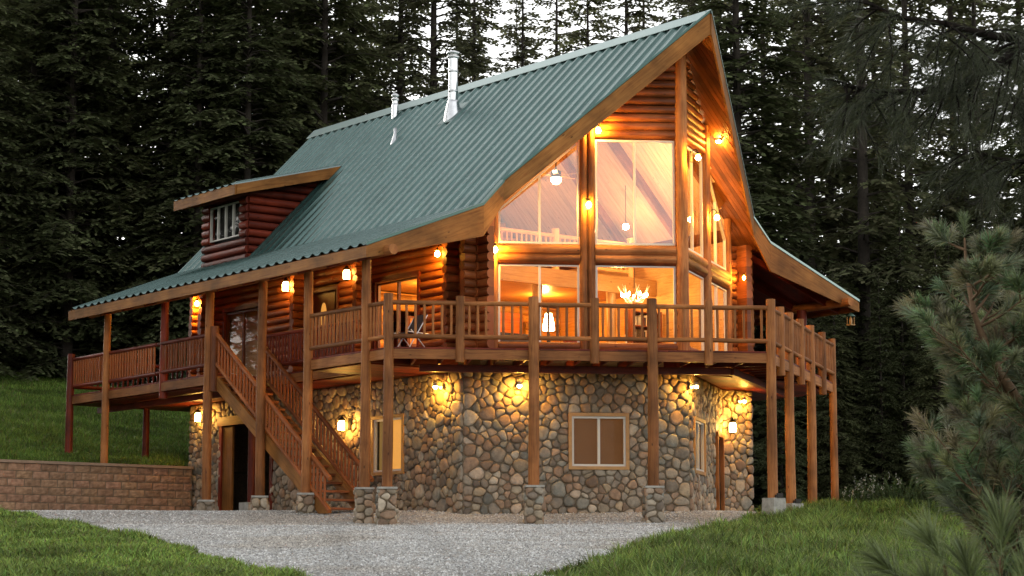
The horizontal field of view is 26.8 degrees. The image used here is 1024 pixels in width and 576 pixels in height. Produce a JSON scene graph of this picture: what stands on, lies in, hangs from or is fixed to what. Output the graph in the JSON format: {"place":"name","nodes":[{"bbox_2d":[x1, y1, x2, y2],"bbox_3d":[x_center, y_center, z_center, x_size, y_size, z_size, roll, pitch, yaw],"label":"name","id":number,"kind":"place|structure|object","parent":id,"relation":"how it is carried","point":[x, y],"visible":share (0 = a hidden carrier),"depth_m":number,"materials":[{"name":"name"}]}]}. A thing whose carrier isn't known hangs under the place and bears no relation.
{"place":"outdoors","nodes":[
{"label":"outdoors","id":0,"kind":"place"},
{"bbox_2d":[0,366,268,473],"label":"hillside terrain","id":1,"kind":"structure","parent":0,"point":[124,434],"depth_m":65.97,"materials":[{"name":"green plant"}]},
{"bbox_2d":[0,0,70,380],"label":"fir tree","id":2,"kind":"object","parent":1,"relation":"on","point":[8,88],"visible":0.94,"depth_m":79.14,"materials":[{"name":"green plant"}]},
{"bbox_2d":[0,11,101,360],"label":"fir tree","id":3,"kind":"object","parent":1,"relation":"on","point":[12,71],"visible":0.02,"depth_m":84.29,"materials":[{"name":"green plant"}]},
{"bbox_2d":[0,0,125,375],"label":"fir tree","id":4,"kind":"object","parent":1,"relation":"on","point":[25,232],"visible":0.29,"depth_m":81.55,"materials":[{"name":"green plant"}]},
{"bbox_2d":[0,0,164,382],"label":"fir tree","id":5,"kind":"object","parent":1,"relation":"on","point":[21,221],"visible":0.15,"depth_m":81.89,"materials":[{"name":"green plant"}]},
{"bbox_2d":[0,0,174,385],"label":"fir tree","id":6,"kind":"object","parent":1,"relation":"on","point":[72,284],"visible":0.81,"depth_m":80.62,"materials":[{"name":"green plant"}]},
{"bbox_2d":[0,0,196,384],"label":"fir tree","id":7,"kind":"object","parent":1,"relation":"on","point":[137,160],"visible":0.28,"depth_m":82.32,"materials":[{"name":"green plant"}]},
{"bbox_2d":[119,1,194,384],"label":"fir tree","id":8,"kind":"object","parent":1,"relation":"on","point":[167,4],"visible":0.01,"depth_m":93.25,"materials":[{"name":"green plant"}]},
{"bbox_2d":[63,0,257,386],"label":"fir tree","id":9,"kind":"object","parent":1,"relation":"on","point":[149,42],"visible":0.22,"depth_m":82.73,"materials":[{"name":"green plant"}]},
{"bbox_2d":[104,0,269,387],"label":"fir tree","id":10,"kind":"object","parent":1,"relation":"on","point":[192,22],"visible":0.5,"depth_m":80.95,"materials":[{"name":"green plant"}]},
{"bbox_2d":[136,0,300,369],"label":"fir tree","id":11,"kind":"object","parent":1,"relation":"on","point":[233,40],"visible":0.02,"depth_m":86.32,"materials":[{"name":"green plant"}]},
{"bbox_2d":[134,0,317,381],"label":"fir tree","id":12,"kind":"object","parent":1,"relation":"on","point":[269,61],"visible":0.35,"depth_m":81.36,"materials":[{"name":"green plant"}]},
{"bbox_2d":[228,0,351,177],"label":"fir tree","id":13,"kind":"object","parent":1,"relation":"on","point":[310,46],"visible":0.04,"depth_m":86.03,"materials":[{"name":"green plant"}]},
{"bbox_2d":[251,0,361,150],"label":"fir tree","id":14,"kind":"object","parent":1,"relation":"on","point":[321,1],"visible":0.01,"depth_m":91.95,"materials":[{"name":"green plant"}]},
{"bbox_2d":[231,0,409,173],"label":"fir tree","id":15,"kind":"object","parent":1,"relation":"on","point":[342,8],"visible":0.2,"depth_m":85.27,"materials":[{"name":"green plant"}]},
{"bbox_2d":[303,0,396,131],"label":"fir tree","id":16,"kind":"object","parent":1,"relation":"on","point":[354,30],"visible":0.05,"depth_m":93.09,"materials":[{"name":"green plant"}]},
{"bbox_2d":[351,0,445,114],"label":"fir tree","id":17,"kind":"object","parent":1,"relation":"on","point":[419,82],"visible":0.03,"depth_m":102.26,"materials":[{"name":"green plant"}]},
{"bbox_2d":[352,0,445,113],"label":"fir tree","id":18,"kind":"object","parent":1,"relation":"on","point":[399,38],"visible":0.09,"depth_m":90.72,"materials":[{"name":"green plant"}]},
{"bbox_2d":[369,0,499,97],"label":"fir tree","id":19,"kind":"object","parent":1,"relation":"on","point":[433,78],"visible":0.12,"depth_m":88.38,"materials":[{"name":"green plant"}]},
{"bbox_2d":[430,0,486,90],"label":"fir tree","id":20,"kind":"object","parent":1,"relation":"on","point":[453,40],"visible":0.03,"depth_m":99.91,"materials":[{"name":"green plant"}]},
{"bbox_2d":[438,0,507,85],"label":"fir tree","id":21,"kind":"object","parent":1,"relation":"on","point":[476,24],"visible":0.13,"depth_m":98.74,"materials":[{"name":"green plant"}]},
{"bbox_2d":[455,16,502,80],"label":"fir tree","id":22,"kind":"object","parent":1,"relation":"on","point":[479,33],"visible":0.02,"depth_m":112.58,"materials":[{"name":"green plant"}]},
{"bbox_2d":[495,0,538,73],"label":"fir tree","id":23,"kind":"object","parent":1,"relation":"on","point":[510,27],"visible":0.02,"depth_m":113.37,"materials":[{"name":"green plant"}]},
{"bbox_2d":[487,0,551,73],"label":"fir tree","id":24,"kind":"object","parent":1,"relation":"on","point":[521,46],"visible":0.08,"depth_m":99.02,"materials":[{"name":"green plant"}]},
{"bbox_2d":[524,0,586,58],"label":"fir tree","id":25,"kind":"object","parent":1,"relation":"on","point":[557,22],"visible":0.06,"depth_m":100.43,"materials":[{"name":"green plant"}]},
{"bbox_2d":[544,0,618,59],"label":"fir tree","id":26,"kind":"object","parent":1,"relation":"on","point":[571,42],"visible":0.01,"depth_m":114.22,"materials":[{"name":"green plant"}]},
{"bbox_2d":[588,0,662,41],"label":"fir tree","id":27,"kind":"object","parent":1,"relation":"on","point":[625,5],"visible":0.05,"depth_m":88.47,"materials":[{"name":"green plant"}]},
{"bbox_2d":[621,0,663,35],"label":"fir tree","id":28,"kind":"object","parent":1,"relation":"on","point":[641,19],"depth_m":113.39,"materials":[{"name":"green plant"}]},
{"bbox_2d":[667,2,689,20],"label":"fir tree","id":29,"kind":"object","parent":1,"relation":"on","point":[678,10],"depth_m":114.92,"materials":[{"name":"green plant"}]},
{"bbox_2d":[649,0,753,172],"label":"fir tree","id":30,"kind":"object","parent":1,"relation":"on","point":[682,2],"visible":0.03,"depth_m":93.22,"materials":[{"name":"green plant"}]},
{"bbox_2d":[676,0,787,216],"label":"fir tree","id":31,"kind":"object","parent":1,"relation":"on","point":[744,48],"depth_m":99.73,"materials":[{"name":"green plant"}]},
{"bbox_2d":[752,325,796,503],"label":"fir tree","id":32,"kind":"object","parent":1,"relation":"on","point":[762,490],"visible":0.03,"depth_m":72.44,"materials":[{"name":"green plant"}]},
{"bbox_2d":[720,0,854,488],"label":"fir tree","id":33,"kind":"object","parent":1,"relation":"on","point":[763,74],"visible":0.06,"depth_m":82.11,"materials":[{"name":"green plant"}]},
{"bbox_2d":[752,0,848,496],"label":"fir tree","id":34,"kind":"object","parent":1,"relation":"on","point":[801,95],"visible":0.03,"depth_m":93.50,"materials":[{"name":"green plant"}]},
{"bbox_2d":[742,0,924,498],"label":"fir tree","id":35,"kind":"object","parent":1,"relation":"on","point":[843,216],"visible":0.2,"depth_m":80.94,"materials":[{"name":"green plant"}]},
{"bbox_2d":[747,0,921,338],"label":"fir tree","id":36,"kind":"object","parent":1,"relation":"on","point":[831,191],"visible":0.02,"depth_m":99.17,"materials":[{"name":"green plant"}]},
{"bbox_2d":[835,185,896,480],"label":"fir tree","id":37,"kind":"object","parent":1,"relation":"on","point":[852,241],"visible":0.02,"depth_m":82.63,"materials":[{"name":"green plant"}]},
{"bbox_2d":[817,0,931,465],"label":"fir tree","id":38,"kind":"object","parent":1,"relation":"on","point":[872,79],"visible":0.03,"depth_m":91.33,"materials":[{"name":"green plant"}]},
{"bbox_2d":[866,3,942,294],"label":"fir tree","id":39,"kind":"object","parent":1,"relation":"on","point":[884,40],"visible":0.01,"depth_m":107.25,"materials":[{"name":"green plant"}]},
{"bbox_2d":[817,0,997,495],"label":"fir tree","id":40,"kind":"object","parent":1,"relation":"on","point":[912,7],"visible":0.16,"depth_m":80.14,"materials":[{"name":"green plant"}]},
{"bbox_2d":[902,151,959,447],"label":"fir tree","id":41,"kind":"object","parent":1,"relation":"on","point":[924,264],"visible":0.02,"depth_m":85.58,"materials":[{"name":"green plant"}]},
{"bbox_2d":[883,0,1017,395],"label":"fir tree","id":42,"kind":"object","parent":1,"relation":"on","point":[951,11],"visible":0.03,"depth_m":93.61,"materials":[{"name":"green plant"}]},
{"bbox_2d":[894,0,1023,438],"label":"fir tree","id":43,"kind":"object","parent":1,"relation":"on","point":[981,4],"visible":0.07,"depth_m":80.61,"materials":[{"name":"green plant"}]},
{"bbox_2d":[918,0,1020,306],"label":"fir tree","id":44,"kind":"object","parent":1,"relation":"on","point":[947,147],"visible":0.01,"depth_m":99.97,"materials":[{"name":"green plant"}]},
{"bbox_2d":[955,0,1023,327],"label":"fir tree","id":45,"kind":"object","parent":1,"relation":"on","point":[1000,16],"visible":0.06,"depth_m":91.38,"materials":[{"name":"green plant"}]},
{"bbox_2d":[0,504,313,575],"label":"lawn grass","id":46,"kind":"structure","parent":0,"point":[69,547],"depth_m":29.42,"materials":[{"name":"green plant"}]},
{"bbox_2d":[4,510,756,575],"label":"ground","id":47,"kind":"structure","parent":0,"point":[269,518],"depth_m":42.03,"materials":[{"name":"grey gravel"}]},
{"bbox_2d":[0,459,192,510],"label":"retaining wall","id":48,"kind":"structure","parent":47,"relation":"on","point":[39,485],"depth_m":56.12,"materials":[{"name":"brown brick"}]},
{"bbox_2d":[209,326,373,513],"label":"staircase","id":49,"kind":"structure","parent":47,"relation":"on","point":[331,471],"depth_m":50.63,"materials":[{"name":"brown wood"}]},
{"bbox_2d":[65,259,838,524],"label":"deck","id":50,"kind":"structure","parent":47,"relation":"on","point":[754,373],"depth_m":48.53,"materials":[{"name":"wood"}]},
{"bbox_2d":[74,362,187,390],"bbox_3d":[-10.433,2.510,60.012,4.000,0.838,0.108,6,-10,-37],"label":"deck railing","id":51,"kind":"object","parent":50,"relation":"attached to","point":[93,387],"visible":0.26,"depth_m":59.97,"materials":[{"name":"brown wood"}]},
{"bbox_2d":[72,334,204,387],"bbox_3d":[-9.712,1.932,55.804,0.121,0.863,7.540,6,-10,-37],"label":"deck railing","id":52,"kind":"object","parent":50,"relation":"attached to","point":[93,363],"visible":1,"depth_m":55.73,"materials":[{"name":"brown wood"}]},
{"bbox_2d":[266,319,356,367],"bbox_3d":[-4.927,1.374,51.801,0.109,0.857,4.290,6,-10,-37],"label":"deck railing","id":53,"kind":"object","parent":50,"relation":"attached to","point":[280,338],"visible":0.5,"depth_m":52.20,"materials":[{"name":"brown wood"}]},
{"bbox_2d":[309,301,383,350],"bbox_3d":[-3.674,0.853,48.020,0.110,0.860,3.161,6,-10,-37],"label":"deck railing","id":54,"kind":"object","parent":50,"relation":"attached to","point":[378,306],"visible":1,"depth_m":48.10,"materials":[{"name":"brown wood"}]},
{"bbox_2d":[394,314,427,346],"bbox_3d":[-2.243,1.023,48.107,0.620,0.889,0.528,6,-10,-37],"label":"deck chair","id":55,"kind":"object","parent":50,"relation":"on","point":[419,324],"visible":0.42,"depth_m":48.14,"materials":[{"name":"black metal"}]},
{"bbox_2d":[393,296,767,364],"bbox_3d":[1.522,0.937,47.219,8.420,1.440,0.196,1,-8,-7],"label":"deck railing","id":56,"kind":"object","parent":50,"relation":"attached to","point":[593,338],"visible":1,"depth_m":47.20,"materials":[{"name":"brown wood"}]},
{"bbox_2d":[775,307,834,394],"bbox_3d":[6.985,1.574,51.402,0.200,1.560,7.828,-3,-8,18],"label":"deck railing","id":57,"kind":"object","parent":50,"relation":"attached to","point":[802,348],"visible":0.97,"depth_m":50.87,"materials":[{"name":"brown wood"}]},
{"bbox_2d":[68,9,859,513],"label":"log house","id":58,"kind":"structure","parent":47,"relation":"on","point":[396,193],"depth_m":51.97,"materials":[{"name":"wood"}]},
{"bbox_2d":[210,201,242,242],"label":"dormer window","id":59,"kind":"structure","parent":58,"relation":"in","point":[234,203],"depth_m":58.00,"materials":[{"name":"grey plastic"}]},
{"bbox_2d":[222,426,234,510],"bbox_3d":[-7.490,4.913,56.735,0.060,2.500,0.480,6,-10,-37],"label":"door","id":60,"kind":"structure","parent":58,"relation":"in","point":[228,432],"depth_m":56.70,"materials":[{"name":"brown wood"}]},
{"bbox_2d":[226,308,257,374],"bbox_3d":[-7.160,1.652,57.423,0.070,2.110,1.770,6,-10,-37],"label":"door","id":61,"kind":"structure","parent":58,"relation":"in","point":[244,312],"depth_m":57.51,"materials":[{"name":"brown wood"}]},
{"bbox_2d":[313,290,335,356],"bbox_3d":[-4.788,1.196,54.303,0.140,2.180,1.060,6,-10,-37],"label":"door","id":62,"kind":"structure","parent":58,"relation":"in","point":[326,301],"depth_m":54.34,"materials":[{"name":"brown wood"}]},
{"bbox_2d":[338,415,350,431],"bbox_3d":[-4.051,3.280,52.047,0.336,0.426,0.177,4,-9,-28],"label":"jar lantern","id":63,"kind":"object","parent":58,"relation":"attached to","point":[341,424],"visible":1,"depth_m":51.96,"materials":[{"name":"white glass"}]},
{"bbox_2d":[343,264,353,280],"bbox_3d":[-3.995,-0.373,52.939,0.336,0.426,0.177,4,-9,-28],"label":"jar lantern","id":64,"kind":"object","parent":58,"relation":"attached to","point":[346,273],"visible":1,"depth_m":52.84,"materials":[{"name":"white glass"}]},
{"bbox_2d":[370,413,404,475],"bbox_3d":[-2.890,3.720,50.932,0.195,1.410,1.350,6,-10,-37],"label":"window","id":65,"kind":"structure","parent":58,"relation":"in","point":[398,419],"depth_m":50.98,"materials":[{"name":"glass"}]},
{"bbox_2d":[377,276,416,347],"bbox_3d":[-2.721,0.859,51.746,0.070,2.130,1.770,6,-10,-37],"label":"door","id":66,"kind":"structure","parent":58,"relation":"in","point":[399,281],"depth_m":51.84,"materials":[{"name":"brown wood"}]},
{"bbox_2d":[500,312,522,333],"bbox_3d":[-0.524,1.683,57.646,2.080,2.130,0.540,6,-10,-37],"label":"kitchen cabinet","id":67,"kind":"object","parent":58,"relation":"on","point":[508,323],"visible":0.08,"depth_m":58.08,"materials":[{"name":"wood"}]},
{"bbox_2d":[498,141,578,244],"bbox_3d":[0.617,-2.232,49.952,1.910,2.444,0.070,1,-8,-5],"label":"window","id":68,"kind":"structure","parent":58,"relation":"in","point":[577,144],"depth_m":49.88,"materials":[{"name":"grey plastic"}]},
{"bbox_2d":[498,264,579,341],"bbox_3d":[0.617,0.390,49.590,1.880,1.890,0.070,1,-8,-5],"label":"window","id":69,"kind":"structure","parent":58,"relation":"in","point":[539,266],"depth_m":49.61,"materials":[{"name":"grey plastic"}]},
{"bbox_2d":[543,313,554,341],"bbox_3d":[0.903,1.368,52.945,0.600,1.510,0.500,6,-10,-37],"label":"table lamp","id":70,"kind":"object","parent":58,"relation":"on","point":[551,324],"visible":0.15,"depth_m":52.93,"materials":[{"name":"white fabric"}]},
{"bbox_2d":[537,162,576,184],"bbox_3d":[1.104,-3.906,54.508,1.364,2.626,1.342,6,-10,-37],"label":"ceiling fan","id":71,"kind":"object","parent":58,"relation":"hanging from","point":[555,176],"visible":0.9,"depth_m":54.23,"materials":[{"name":"white metal"}]},
{"bbox_2d":[500,227,634,277],"bbox_3d":[0.436,-1.056,54.255,6.947,1.050,0.193,6,-10,-37],"label":"loft railing","id":72,"kind":"object","parent":58,"relation":"on","point":[554,235],"visible":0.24,"depth_m":54.74,"materials":[{"name":"brown wood"}]},
{"bbox_2d":[568,413,629,469],"bbox_3d":[1.969,3.497,49.026,1.397,1.290,0.195,1,-8,-7],"label":"window","id":73,"kind":"structure","parent":58,"relation":"in","point":[596,441],"depth_m":49.07,"materials":[{"name":"grey plastic"}]},
{"bbox_2d":[618,226,649,303],"bbox_3d":[3.110,-1.302,55.053,0.844,3.435,0.836,6,-10,-37],"label":"chandelier","id":74,"kind":"object","parent":58,"relation":"hanging from","point":[634,300],"visible":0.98,"depth_m":54.78,"materials":[{"name":"white metal"}]},
{"bbox_2d":[595,139,674,245],"bbox_3d":[2.863,-2.222,50.156,1.870,2.480,0.070,1,-8,-5],"label":"window","id":75,"kind":"structure","parent":58,"relation":"in","point":[624,141],"depth_m":50.14,"materials":[{"name":"clear plastic"}]},
{"bbox_2d":[595,265,675,342],"bbox_3d":[2.863,0.418,49.792,1.870,1.890,0.070,1,-8,-5],"label":"window","id":76,"kind":"structure","parent":58,"relation":"in","point":[596,266],"depth_m":49.89,"materials":[{"name":"grey plastic"}]},
{"bbox_2d":[624,309,662,342],"bbox_3d":[3.415,1.541,55.779,1.040,1.900,0.300,6,-10,-37],"label":"bookcase","id":77,"kind":"object","parent":58,"relation":"on","point":[630,323],"visible":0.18,"depth_m":55.72,"materials":[{"name":"wood"}]},
{"bbox_2d":[687,146,702,256],"bbox_3d":[4.274,-2.073,51.239,0.070,2.480,1.870,-3,-8,19],"label":"window","id":78,"kind":"structure","parent":58,"relation":"in","point":[691,248],"depth_m":51.39,"materials":[{"name":"grey plastic"}]},
{"bbox_2d":[689,271,703,350],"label":"window","id":79,"kind":"structure","parent":58,"relation":"in","point":[701,278],"depth_m":51.69,"materials":[{"name":"grey plastic"}]},
{"bbox_2d":[692,416,706,475],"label":"window","id":80,"kind":"structure","parent":58,"relation":"in","point":[698,421],"depth_m":50.35,"materials":[{"name":"beige wood"}]},
{"bbox_2d":[710,178,725,269],"bbox_3d":[5.033,-1.765,53.340,0.070,2.444,1.910,-3,-8,19],"label":"window","id":81,"kind":"structure","parent":58,"relation":"in","point":[715,206],"depth_m":53.31,"materials":[{"name":"grey plastic"}]},
{"bbox_2d":[712,283,726,350],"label":"window","id":82,"kind":"structure","parent":58,"relation":"in","point":[715,286],"depth_m":53.06,"materials":[{"name":"grey plastic"}]},
{"bbox_2d":[729,417,736,433],"bbox_3d":[5.437,3.404,53.239,0.170,0.426,0.333,2,-8,-13],"label":"jar lantern","id":83,"kind":"object","parent":58,"relation":"attached to","point":[732,426],"visible":1,"depth_m":53.10,"materials":[{"name":"white glass"}]},
{"bbox_2d":[500,495,1023,575],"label":"meadow grass","id":84,"kind":"structure","parent":47,"relation":"on","point":[792,562],"depth_m":30.39,"materials":[{"name":"green plant"}]},
{"bbox_2d":[672,0,879,510],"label":"fir tree","id":85,"kind":"object","parent":47,"relation":"on","point":[735,64],"visible":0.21,"depth_m":71.80,"materials":[{"name":"green plant"}]},
{"bbox_2d":[753,354,807,507],"bbox_3d":[8.026,3.562,64.832,2.194,7.347,2.403,0,-8,1],"label":"fir tree","id":86,"kind":"object","parent":47,"relation":"on","point":[780,455],"visible":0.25,"depth_m":64.51,"materials":[{"name":"green plant"}]},
{"bbox_2d":[756,367,838,504],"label":"fir tree","id":87,"kind":"object","parent":47,"relation":"on","point":[805,469],"visible":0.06,"depth_m":70.18,"materials":[{"name":"green plant"}]},
{"bbox_2d":[796,276,877,501],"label":"fir tree","id":88,"kind":"object","parent":47,"relation":"on","point":[848,438],"visible":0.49,"depth_m":66.63,"materials":[{"name":"green plant"}]},
{"bbox_2d":[818,261,886,500],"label":"fir tree","id":89,"kind":"object","parent":47,"relation":"on","point":[862,317],"visible":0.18,"depth_m":71.34,"materials":[{"name":"green plant"}]},
{"bbox_2d":[753,0,960,501],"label":"fir tree","id":90,"kind":"object","parent":47,"relation":"on","point":[869,263],"visible":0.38,"depth_m":72.22,"materials":[{"name":"green plant"}]},
{"bbox_2d":[839,478,883,502],"bbox_3d":[8.573,5.075,52.914,1.234,0.811,1.172,6,-10,-37],"label":"shrub","id":91,"kind":"object","parent":47,"relation":"on","point":[862,496],"visible":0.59,"depth_m":52.62,"materials":[{"name":"green plant"}]},
{"bbox_2d":[846,279,912,501],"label":"fir tree","id":92,"kind":"object","parent":47,"relation":"on","point":[869,386],"visible":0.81,"depth_m":67.40,"materials":[{"name":"green plant"}]},
{"bbox_2d":[848,472,916,501],"bbox_3d":[9.378,5.214,54.900,1.635,1.006,1.252,3,-8,-21],"label":"shrub","id":93,"kind":"object","parent":47,"relation":"on","point":[861,486],"visible":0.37,"depth_m":54.80,"materials":[{"name":"green plant"}]},
{"bbox_2d":[764,0,1023,265],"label":"pine tree","id":94,"kind":"object","parent":47,"relation":"on","point":[941,89],"visible":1,"depth_m":11.19,"materials":[{"name":"green plant"}]},
{"bbox_2d":[869,476,923,502],"bbox_3d":[9.343,4.965,51.864,1.375,0.948,1.517,0,-8,-2],"label":"shrub","id":95,"kind":"object","parent":47,"relation":"on","point":[890,490],"visible":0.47,"depth_m":51.82,"materials":[{"name":"green plant"}]},
{"bbox_2d":[859,199,950,500],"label":"fir tree","id":96,"kind":"object","parent":47,"relation":"on","point":[906,374],"visible":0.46,"depth_m":69.36,"materials":[{"name":"green plant"}]},
{"bbox_2d":[892,475,949,509],"bbox_3d":[9.652,4.768,49.826,1.560,1.061,1.690,1,-8,-10],"label":"shrub","id":97,"kind":"object","parent":47,"relation":"on","point":[921,498],"visible":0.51,"depth_m":49.67,"materials":[{"name":"green plant"}]},
{"bbox_2d":[888,217,970,501],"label":"fir tree","id":98,"kind":"object","parent":47,"relation":"on","point":[934,403],"visible":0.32,"depth_m":66.94,"materials":[{"name":"green plant"}]},
{"bbox_2d":[838,479,1023,575],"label":"pine sapling","id":99,"kind":"object","parent":47,"relation":"on","point":[961,554],"visible":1,"depth_m":8.97,"materials":[{"name":"green plant"}]},
{"bbox_2d":[918,239,985,487],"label":"fir tree","id":100,"kind":"object","parent":47,"relation":"on","point":[952,250],"visible":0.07,"depth_m":70.47,"materials":[{"name":"green plant"}]},
{"bbox_2d":[891,209,1023,575],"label":"pine tree","id":101,"kind":"object","parent":47,"relation":"on","point":[994,457],"visible":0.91,"depth_m":18.00,"materials":[{"name":"green plant"}]},
{"bbox_2d":[950,284,1016,477],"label":"fir tree","id":102,"kind":"object","parent":47,"relation":"on","point":[976,304],"visible":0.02,"depth_m":66.16,"materials":[{"name":"green plant"}]},
{"bbox_2d":[959,0,1023,432],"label":"fir tree","id":103,"kind":"object","parent":47,"relation":"on","point":[1003,154],"visible":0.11,"depth_m":73.87,"materials":[{"name":"green plant"}]},
{"bbox_2d":[989,201,1023,422],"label":"fir tree","id":104,"kind":"object","parent":47,"relation":"on","point":[1001,218],"visible":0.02,"depth_m":73.29,"materials":[{"name":"green plant"}]},
{"bbox_2d":[992,287,1023,502],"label":"fir tree","id":105,"kind":"object","parent":47,"relation":"on","point":[1018,387],"visible":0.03,"depth_m":66.56,"materials":[{"name":"green plant"}]},
{"bbox_2d":[95,0,1023,333],"label":"sky","id":106,"kind":"structure","parent":0,"point":[493,50],"materials":[{"name":"white"}]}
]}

